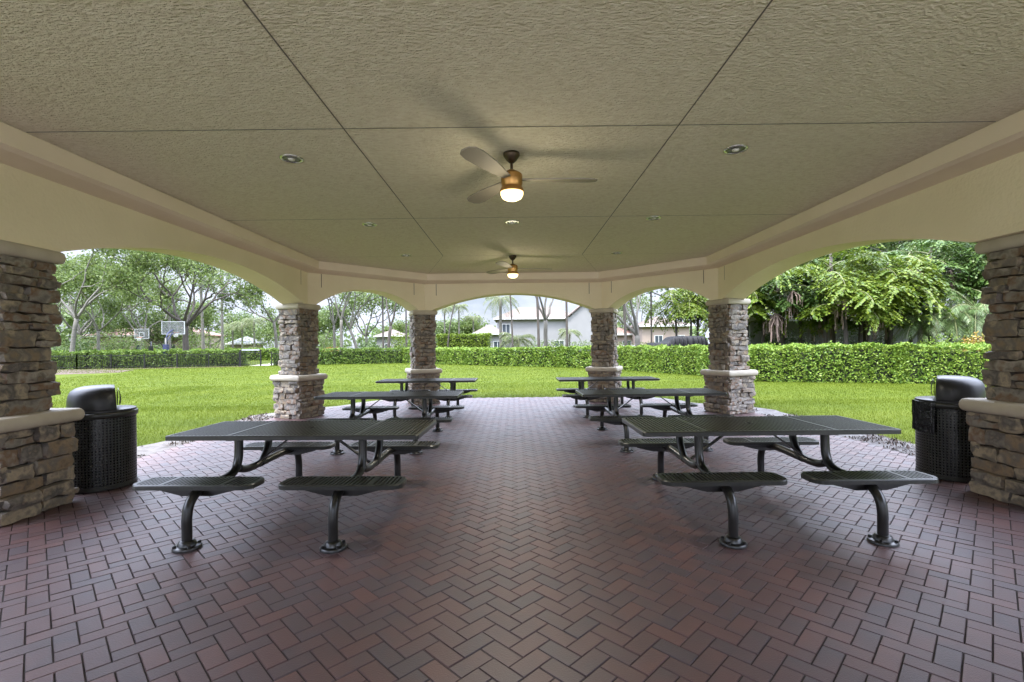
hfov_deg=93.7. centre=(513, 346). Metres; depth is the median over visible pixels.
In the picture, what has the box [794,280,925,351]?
fishtail palm
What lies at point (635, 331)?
shade tree
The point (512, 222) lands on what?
recessed light
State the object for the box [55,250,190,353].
shade tree
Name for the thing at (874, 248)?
evergreen tree
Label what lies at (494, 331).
house wing
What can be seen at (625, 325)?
slim palm
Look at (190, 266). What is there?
shade tree
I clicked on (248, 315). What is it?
shade tree
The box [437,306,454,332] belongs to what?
feather palm
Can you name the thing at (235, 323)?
feather palm
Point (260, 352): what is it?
iron gate
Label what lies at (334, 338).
shade tree
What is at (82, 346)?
shrub
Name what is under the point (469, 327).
shade tree
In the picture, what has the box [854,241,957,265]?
fishtail palm
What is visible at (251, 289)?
shade tree
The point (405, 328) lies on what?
slim palm
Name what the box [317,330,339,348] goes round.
shrub
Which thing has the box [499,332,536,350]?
feather palm
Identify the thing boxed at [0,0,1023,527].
pavilion
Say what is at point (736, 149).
recessed light
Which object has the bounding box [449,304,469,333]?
feather palm
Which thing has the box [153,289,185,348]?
feather palm
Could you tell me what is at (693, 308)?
tree
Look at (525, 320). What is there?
white house
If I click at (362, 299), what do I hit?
shade tree
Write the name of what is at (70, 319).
distant woodland
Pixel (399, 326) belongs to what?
shade tree
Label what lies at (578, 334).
feather palm
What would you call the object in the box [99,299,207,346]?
shade tree
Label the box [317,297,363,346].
shade tree
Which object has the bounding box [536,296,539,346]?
slim palm
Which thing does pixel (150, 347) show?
basketball hoop
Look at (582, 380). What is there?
picnic table
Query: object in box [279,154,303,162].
recessed light
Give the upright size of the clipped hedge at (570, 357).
1.734 m
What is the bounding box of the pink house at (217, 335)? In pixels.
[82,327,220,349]
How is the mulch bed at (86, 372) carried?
on the lawn ground at (175, 381)
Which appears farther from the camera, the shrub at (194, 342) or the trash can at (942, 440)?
the shrub at (194, 342)
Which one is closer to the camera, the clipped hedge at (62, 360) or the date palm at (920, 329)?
the date palm at (920, 329)
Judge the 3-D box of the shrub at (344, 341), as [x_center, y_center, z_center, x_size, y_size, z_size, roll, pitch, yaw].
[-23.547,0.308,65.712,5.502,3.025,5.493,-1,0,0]
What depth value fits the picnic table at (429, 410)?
7.52 m
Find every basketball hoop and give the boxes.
[134,329,152,350]
[161,321,184,353]
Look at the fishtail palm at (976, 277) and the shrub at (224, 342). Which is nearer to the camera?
the fishtail palm at (976, 277)
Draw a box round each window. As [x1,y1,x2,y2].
[493,341,498,350]
[502,324,509,332]
[554,340,563,346]
[654,335,662,342]
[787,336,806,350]
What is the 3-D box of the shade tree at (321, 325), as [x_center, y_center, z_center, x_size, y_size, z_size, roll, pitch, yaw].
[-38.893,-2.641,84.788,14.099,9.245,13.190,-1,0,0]
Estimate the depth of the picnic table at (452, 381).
10.69 m
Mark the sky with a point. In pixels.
(475, 306)
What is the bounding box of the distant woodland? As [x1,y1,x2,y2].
[50,308,984,350]
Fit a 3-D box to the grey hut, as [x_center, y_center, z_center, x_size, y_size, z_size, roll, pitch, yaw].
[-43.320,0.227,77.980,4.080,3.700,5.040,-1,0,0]
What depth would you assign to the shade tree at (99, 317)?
89.39 m
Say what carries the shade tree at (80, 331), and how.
on the lawn ground at (175, 381)
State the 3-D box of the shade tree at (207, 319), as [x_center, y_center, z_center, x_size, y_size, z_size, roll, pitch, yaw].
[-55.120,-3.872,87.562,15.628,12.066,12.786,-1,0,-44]
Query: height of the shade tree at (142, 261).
14.326 m
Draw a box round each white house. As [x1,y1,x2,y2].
[373,329,408,350]
[493,306,592,350]
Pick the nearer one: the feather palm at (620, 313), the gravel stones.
the gravel stones
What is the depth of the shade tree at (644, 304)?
72.87 m
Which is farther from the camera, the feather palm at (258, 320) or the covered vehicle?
the feather palm at (258, 320)
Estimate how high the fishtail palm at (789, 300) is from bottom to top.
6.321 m
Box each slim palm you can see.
[382,296,383,350]
[405,309,406,346]
[447,304,454,346]
[509,295,513,350]
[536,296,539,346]
[565,302,567,350]
[623,304,626,345]
[650,291,652,342]
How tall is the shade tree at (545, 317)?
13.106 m
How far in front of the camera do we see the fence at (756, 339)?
26.98 m
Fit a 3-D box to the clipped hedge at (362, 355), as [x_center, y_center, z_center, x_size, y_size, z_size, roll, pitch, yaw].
[-16.358,0.929,45.895,12.740,1.794,1.409,-1,0,-13]
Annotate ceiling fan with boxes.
[460,146,597,203]
[486,255,539,277]
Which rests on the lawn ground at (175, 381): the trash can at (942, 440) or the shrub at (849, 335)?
the shrub at (849, 335)
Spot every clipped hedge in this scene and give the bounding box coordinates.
[49,348,249,368]
[54,347,323,360]
[269,346,406,364]
[401,345,621,367]
[435,333,492,350]
[617,343,766,375]
[745,340,990,383]
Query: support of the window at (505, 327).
in the white house at (525, 320)
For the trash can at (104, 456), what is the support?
on the paver floor
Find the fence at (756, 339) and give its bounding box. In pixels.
[703,310,918,351]
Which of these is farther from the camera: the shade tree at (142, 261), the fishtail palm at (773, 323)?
the shade tree at (142, 261)
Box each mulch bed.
[56,370,129,374]
[60,366,242,369]
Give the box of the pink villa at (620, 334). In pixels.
[617,327,631,345]
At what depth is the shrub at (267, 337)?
67.41 m
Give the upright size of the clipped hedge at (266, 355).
2.060 m
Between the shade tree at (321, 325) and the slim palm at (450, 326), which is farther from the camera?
the shade tree at (321, 325)
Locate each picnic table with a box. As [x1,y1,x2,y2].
[132,420,439,553]
[306,391,464,454]
[375,378,477,417]
[556,376,659,417]
[575,388,734,452]
[618,415,938,549]
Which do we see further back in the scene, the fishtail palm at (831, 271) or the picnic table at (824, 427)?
the fishtail palm at (831, 271)
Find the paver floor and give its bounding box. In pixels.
[0,397,1023,681]
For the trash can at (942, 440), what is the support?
on the paver floor
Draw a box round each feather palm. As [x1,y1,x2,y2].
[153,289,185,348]
[184,276,216,348]
[207,269,237,352]
[219,323,246,347]
[228,321,252,347]
[241,317,267,346]
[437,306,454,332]
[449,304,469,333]
[464,315,482,331]
[483,296,519,347]
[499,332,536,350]
[557,328,581,345]
[616,311,632,339]
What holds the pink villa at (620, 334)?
on the lawn ground at (175, 381)
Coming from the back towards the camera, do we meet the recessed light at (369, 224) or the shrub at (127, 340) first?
the shrub at (127, 340)
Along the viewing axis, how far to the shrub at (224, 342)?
76.19 m
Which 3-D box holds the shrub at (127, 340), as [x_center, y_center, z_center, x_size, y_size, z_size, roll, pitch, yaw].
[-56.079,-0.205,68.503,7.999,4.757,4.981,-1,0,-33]
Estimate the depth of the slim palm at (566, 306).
41.91 m
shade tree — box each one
[51,252,158,349]
[52,248,187,354]
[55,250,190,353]
[55,296,119,340]
[59,299,182,344]
[69,262,218,348]
[84,248,276,350]
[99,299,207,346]
[156,296,255,348]
[194,279,278,351]
[209,306,278,344]
[245,314,327,343]
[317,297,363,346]
[324,291,404,346]
[327,291,381,348]
[327,292,346,351]
[334,291,351,350]
[372,315,410,340]
[384,297,396,347]
[435,316,470,337]
[453,312,489,333]
[535,296,553,350]
[561,289,666,350]
[618,294,672,329]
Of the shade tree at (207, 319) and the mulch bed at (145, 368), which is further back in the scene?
the shade tree at (207, 319)
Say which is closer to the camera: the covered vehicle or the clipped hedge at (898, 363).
the clipped hedge at (898, 363)
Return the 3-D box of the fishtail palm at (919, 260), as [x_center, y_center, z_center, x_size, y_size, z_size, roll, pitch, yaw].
[17.486,-1.565,22.901,5.021,5.850,6.067,-1,0,43]
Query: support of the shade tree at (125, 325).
on the lawn ground at (175, 381)
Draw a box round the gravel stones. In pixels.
[137,405,915,456]
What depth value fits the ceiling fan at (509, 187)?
4.65 m
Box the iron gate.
[240,349,261,365]
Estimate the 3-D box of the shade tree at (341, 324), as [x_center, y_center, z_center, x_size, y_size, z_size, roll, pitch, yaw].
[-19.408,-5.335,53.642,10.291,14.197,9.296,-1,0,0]
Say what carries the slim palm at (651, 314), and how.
on the lawn ground at (175, 381)
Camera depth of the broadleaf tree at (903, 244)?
31.19 m
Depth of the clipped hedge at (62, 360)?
41.79 m
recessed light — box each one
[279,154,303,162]
[362,223,376,226]
[505,220,519,223]
[646,216,660,219]
[723,144,747,153]
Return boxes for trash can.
[66,385,138,492]
[912,375,986,482]
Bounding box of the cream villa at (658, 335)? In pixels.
[627,317,694,344]
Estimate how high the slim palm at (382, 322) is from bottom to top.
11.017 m
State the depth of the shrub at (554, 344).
51.97 m
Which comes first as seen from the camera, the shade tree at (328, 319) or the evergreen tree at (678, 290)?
the evergreen tree at (678, 290)
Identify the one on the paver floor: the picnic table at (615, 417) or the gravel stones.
the picnic table at (615, 417)
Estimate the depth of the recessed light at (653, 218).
7.17 m
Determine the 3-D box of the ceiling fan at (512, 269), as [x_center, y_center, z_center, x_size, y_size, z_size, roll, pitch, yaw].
[0.156,-1.670,10.104,1.352,0.464,1.502,-1,0,-8]
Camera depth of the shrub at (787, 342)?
25.30 m
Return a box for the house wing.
[473,325,503,350]
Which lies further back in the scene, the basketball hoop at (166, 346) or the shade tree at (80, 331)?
the shade tree at (80, 331)
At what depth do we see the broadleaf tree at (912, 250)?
32.00 m
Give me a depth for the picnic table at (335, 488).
4.11 m
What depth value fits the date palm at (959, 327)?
21.18 m
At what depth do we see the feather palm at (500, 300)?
47.89 m
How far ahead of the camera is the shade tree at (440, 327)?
94.24 m
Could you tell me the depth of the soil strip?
7.70 m
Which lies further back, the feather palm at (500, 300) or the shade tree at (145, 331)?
the shade tree at (145, 331)
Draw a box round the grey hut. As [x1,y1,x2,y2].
[225,337,266,348]
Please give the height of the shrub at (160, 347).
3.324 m
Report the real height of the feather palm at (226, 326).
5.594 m
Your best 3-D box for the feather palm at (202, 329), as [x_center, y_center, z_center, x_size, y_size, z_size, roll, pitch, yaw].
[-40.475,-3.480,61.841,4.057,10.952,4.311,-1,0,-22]
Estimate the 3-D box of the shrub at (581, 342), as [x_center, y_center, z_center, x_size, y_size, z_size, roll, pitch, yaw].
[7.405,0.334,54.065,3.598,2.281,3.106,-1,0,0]
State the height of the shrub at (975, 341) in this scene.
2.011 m
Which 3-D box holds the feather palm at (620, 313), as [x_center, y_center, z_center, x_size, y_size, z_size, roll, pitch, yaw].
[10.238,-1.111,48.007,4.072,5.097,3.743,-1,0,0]
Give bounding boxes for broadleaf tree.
[828,239,969,264]
[833,240,980,341]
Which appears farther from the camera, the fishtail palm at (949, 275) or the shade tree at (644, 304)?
the shade tree at (644, 304)
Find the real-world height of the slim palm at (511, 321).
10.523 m
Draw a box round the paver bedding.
[0,402,1023,681]
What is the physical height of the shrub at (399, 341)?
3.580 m
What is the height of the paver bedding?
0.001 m
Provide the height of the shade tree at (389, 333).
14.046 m
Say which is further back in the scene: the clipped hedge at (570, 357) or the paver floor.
the clipped hedge at (570, 357)
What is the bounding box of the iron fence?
[51,353,239,368]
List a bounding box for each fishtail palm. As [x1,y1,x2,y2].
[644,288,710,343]
[698,272,814,349]
[749,257,857,352]
[762,243,959,351]
[788,246,877,274]
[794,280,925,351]
[811,253,950,351]
[841,239,990,351]
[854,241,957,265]
[919,256,988,350]
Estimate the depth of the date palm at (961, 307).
20.95 m
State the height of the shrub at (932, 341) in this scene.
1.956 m
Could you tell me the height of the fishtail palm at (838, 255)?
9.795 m
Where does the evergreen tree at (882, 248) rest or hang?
on the lawn ground at (175, 381)
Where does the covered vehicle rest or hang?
on the lawn ground at (175, 381)
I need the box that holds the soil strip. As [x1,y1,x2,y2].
[137,397,915,458]
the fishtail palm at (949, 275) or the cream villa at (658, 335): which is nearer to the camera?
the fishtail palm at (949, 275)
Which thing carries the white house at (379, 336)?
on the lawn ground at (175, 381)
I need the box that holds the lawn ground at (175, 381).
[52,342,992,446]
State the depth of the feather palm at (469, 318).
89.91 m
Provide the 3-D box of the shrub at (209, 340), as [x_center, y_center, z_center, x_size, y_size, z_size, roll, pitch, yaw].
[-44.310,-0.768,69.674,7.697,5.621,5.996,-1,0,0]
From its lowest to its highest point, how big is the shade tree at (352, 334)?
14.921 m
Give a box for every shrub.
[52,336,103,354]
[56,331,117,349]
[85,328,154,349]
[106,338,153,349]
[128,340,181,349]
[175,331,218,349]
[181,326,240,348]
[213,339,243,348]
[234,325,278,348]
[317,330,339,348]
[322,337,352,350]
[357,338,386,350]
[387,331,411,350]
[541,339,565,350]
[568,339,591,346]
[765,329,823,352]
[836,327,881,351]
[873,332,897,351]
[909,332,963,351]
[955,331,986,350]
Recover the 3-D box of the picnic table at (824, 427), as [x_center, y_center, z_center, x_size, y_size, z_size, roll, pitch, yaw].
[2.202,1.094,4.480,2.200,0.764,1.966,-1,0,0]
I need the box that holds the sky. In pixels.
[53,248,977,348]
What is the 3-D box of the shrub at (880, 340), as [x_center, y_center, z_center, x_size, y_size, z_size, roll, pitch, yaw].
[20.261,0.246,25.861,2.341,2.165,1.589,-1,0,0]
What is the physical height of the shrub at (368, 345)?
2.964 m
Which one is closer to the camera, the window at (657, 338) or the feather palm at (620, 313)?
the feather palm at (620, 313)
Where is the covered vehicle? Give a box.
[646,336,707,351]
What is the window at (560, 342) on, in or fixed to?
in the white house at (525, 320)
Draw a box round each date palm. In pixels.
[876,305,960,351]
[907,306,989,351]
[933,288,989,342]
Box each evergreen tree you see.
[635,250,935,319]
[833,239,981,318]
[843,240,972,344]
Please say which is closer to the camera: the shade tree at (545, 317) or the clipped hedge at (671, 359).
the clipped hedge at (671, 359)
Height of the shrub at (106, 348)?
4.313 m
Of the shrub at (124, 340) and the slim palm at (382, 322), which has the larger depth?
the shrub at (124, 340)
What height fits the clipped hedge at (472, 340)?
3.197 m
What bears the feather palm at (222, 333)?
on the lawn ground at (175, 381)

